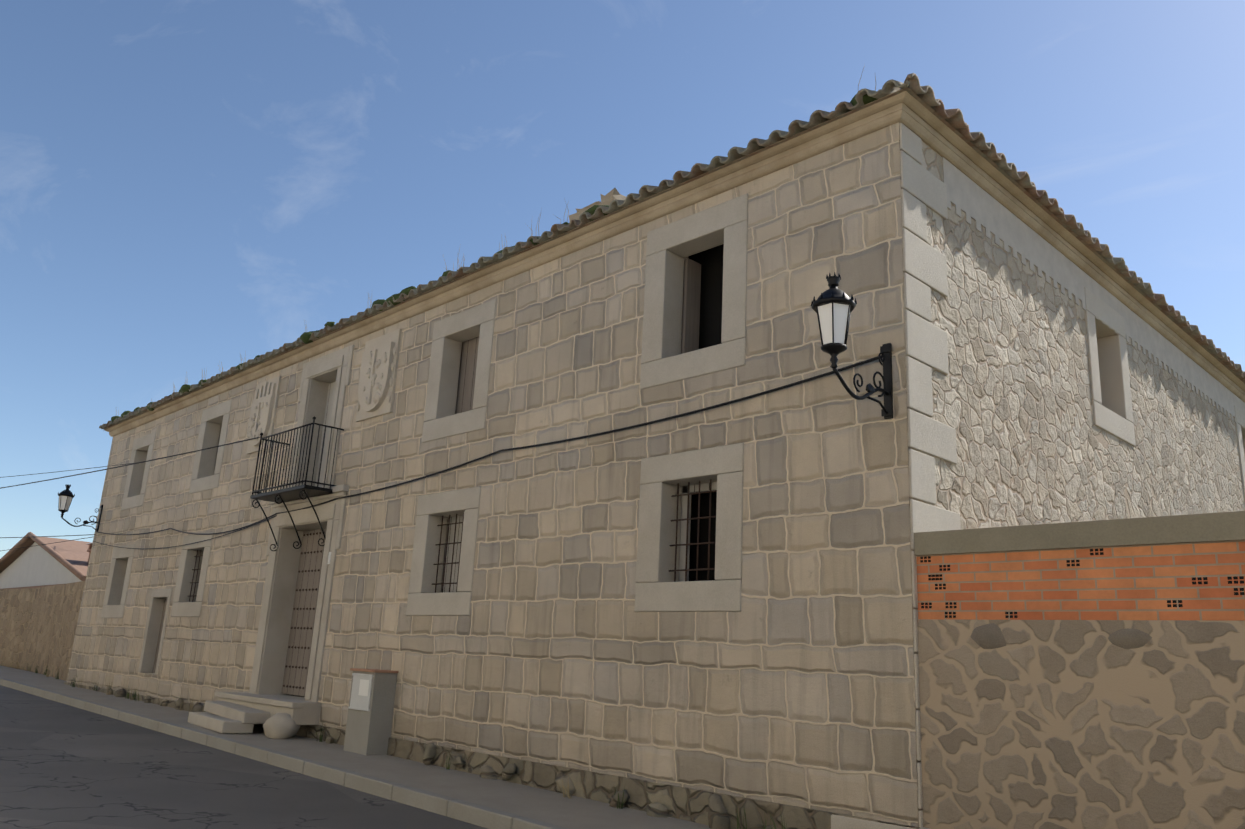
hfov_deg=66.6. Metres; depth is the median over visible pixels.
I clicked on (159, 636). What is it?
door leaf
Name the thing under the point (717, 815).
foundation stones
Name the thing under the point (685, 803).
foundation course
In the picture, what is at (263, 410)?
coat of arms
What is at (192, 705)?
weeds
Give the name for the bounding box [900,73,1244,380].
roof tiles
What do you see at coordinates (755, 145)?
roof tiles
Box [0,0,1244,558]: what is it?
sky
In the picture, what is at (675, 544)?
window bars
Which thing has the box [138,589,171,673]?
door frame
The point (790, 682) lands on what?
front wall
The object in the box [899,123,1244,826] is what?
side wall
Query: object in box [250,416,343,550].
balcony ironwork
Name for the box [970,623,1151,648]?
rough wall stones
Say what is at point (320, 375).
balcony door frame
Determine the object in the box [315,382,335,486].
balcony door leaves
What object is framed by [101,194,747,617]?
window frames
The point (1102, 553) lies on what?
brick holes
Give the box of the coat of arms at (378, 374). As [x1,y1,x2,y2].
[356,329,401,421]
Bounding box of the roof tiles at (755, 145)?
[99,79,909,428]
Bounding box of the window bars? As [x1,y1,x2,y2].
[188,479,716,601]
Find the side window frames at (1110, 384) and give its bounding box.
[1084,287,1244,500]
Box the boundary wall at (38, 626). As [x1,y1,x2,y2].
[0,581,84,680]
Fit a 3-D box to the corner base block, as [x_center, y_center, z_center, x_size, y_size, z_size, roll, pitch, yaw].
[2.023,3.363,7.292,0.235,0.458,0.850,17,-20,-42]
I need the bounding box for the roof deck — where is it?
[104,87,1244,429]
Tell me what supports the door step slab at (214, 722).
on the pavement
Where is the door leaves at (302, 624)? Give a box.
[282,528,326,695]
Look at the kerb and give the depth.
10.61 m
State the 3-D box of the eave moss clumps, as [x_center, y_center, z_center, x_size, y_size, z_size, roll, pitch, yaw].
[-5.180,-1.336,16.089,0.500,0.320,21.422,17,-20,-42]
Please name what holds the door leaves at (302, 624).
attached to the door frame at (267, 676)
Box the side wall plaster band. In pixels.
[942,157,1244,427]
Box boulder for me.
[263,713,300,738]
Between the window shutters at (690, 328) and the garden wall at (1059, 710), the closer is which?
the garden wall at (1059, 710)
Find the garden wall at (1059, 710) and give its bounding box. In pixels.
[914,511,1244,828]
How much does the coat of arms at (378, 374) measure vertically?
1.300 m
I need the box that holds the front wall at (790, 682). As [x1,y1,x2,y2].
[66,122,917,826]
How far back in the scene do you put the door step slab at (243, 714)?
13.95 m
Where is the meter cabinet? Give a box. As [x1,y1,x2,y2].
[343,668,398,754]
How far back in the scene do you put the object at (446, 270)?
13.25 m
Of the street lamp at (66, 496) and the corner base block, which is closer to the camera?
the corner base block
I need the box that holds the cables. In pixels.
[0,355,882,550]
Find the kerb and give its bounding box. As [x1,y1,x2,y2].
[0,677,568,828]
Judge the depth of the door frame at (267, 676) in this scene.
15.21 m
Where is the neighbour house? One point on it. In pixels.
(48, 564)
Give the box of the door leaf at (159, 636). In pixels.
[152,598,166,672]
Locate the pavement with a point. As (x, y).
(555, 808)
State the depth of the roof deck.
10.75 m
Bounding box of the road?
[0,685,487,828]
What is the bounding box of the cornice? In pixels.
[105,89,1244,436]
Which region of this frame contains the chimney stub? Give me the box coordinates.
[569,188,625,220]
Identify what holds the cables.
attached to the front wall at (790, 682)
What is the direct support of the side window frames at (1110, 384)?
on the side wall at (1012, 400)
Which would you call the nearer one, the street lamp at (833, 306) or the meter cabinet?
the street lamp at (833, 306)
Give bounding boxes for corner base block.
[831,814,929,828]
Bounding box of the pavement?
[0,665,709,828]
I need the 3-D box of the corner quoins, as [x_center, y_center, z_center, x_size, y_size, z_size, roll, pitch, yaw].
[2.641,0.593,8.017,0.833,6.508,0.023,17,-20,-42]
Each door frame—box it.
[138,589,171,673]
[214,484,348,724]
[288,345,353,487]
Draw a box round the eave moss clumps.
[111,90,877,424]
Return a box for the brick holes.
[920,548,1244,617]
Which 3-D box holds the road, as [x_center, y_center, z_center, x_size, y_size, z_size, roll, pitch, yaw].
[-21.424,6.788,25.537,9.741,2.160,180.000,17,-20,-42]
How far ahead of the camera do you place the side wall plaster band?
10.91 m
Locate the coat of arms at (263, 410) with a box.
[246,376,281,453]
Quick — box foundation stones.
[107,688,762,828]
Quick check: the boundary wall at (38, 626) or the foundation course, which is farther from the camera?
the boundary wall at (38, 626)
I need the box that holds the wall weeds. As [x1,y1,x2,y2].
[27,664,786,828]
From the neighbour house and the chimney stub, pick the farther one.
the neighbour house
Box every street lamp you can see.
[58,484,102,530]
[811,272,892,418]
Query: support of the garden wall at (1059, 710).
on the pavement
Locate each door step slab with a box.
[188,712,253,733]
[204,701,269,723]
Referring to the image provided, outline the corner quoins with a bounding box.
[899,123,959,827]
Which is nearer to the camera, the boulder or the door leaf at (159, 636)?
the boulder
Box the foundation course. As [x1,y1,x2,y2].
[64,682,919,828]
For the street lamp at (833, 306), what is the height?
1.030 m
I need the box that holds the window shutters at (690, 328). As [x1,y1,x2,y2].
[195,258,716,601]
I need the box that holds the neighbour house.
[0,532,92,588]

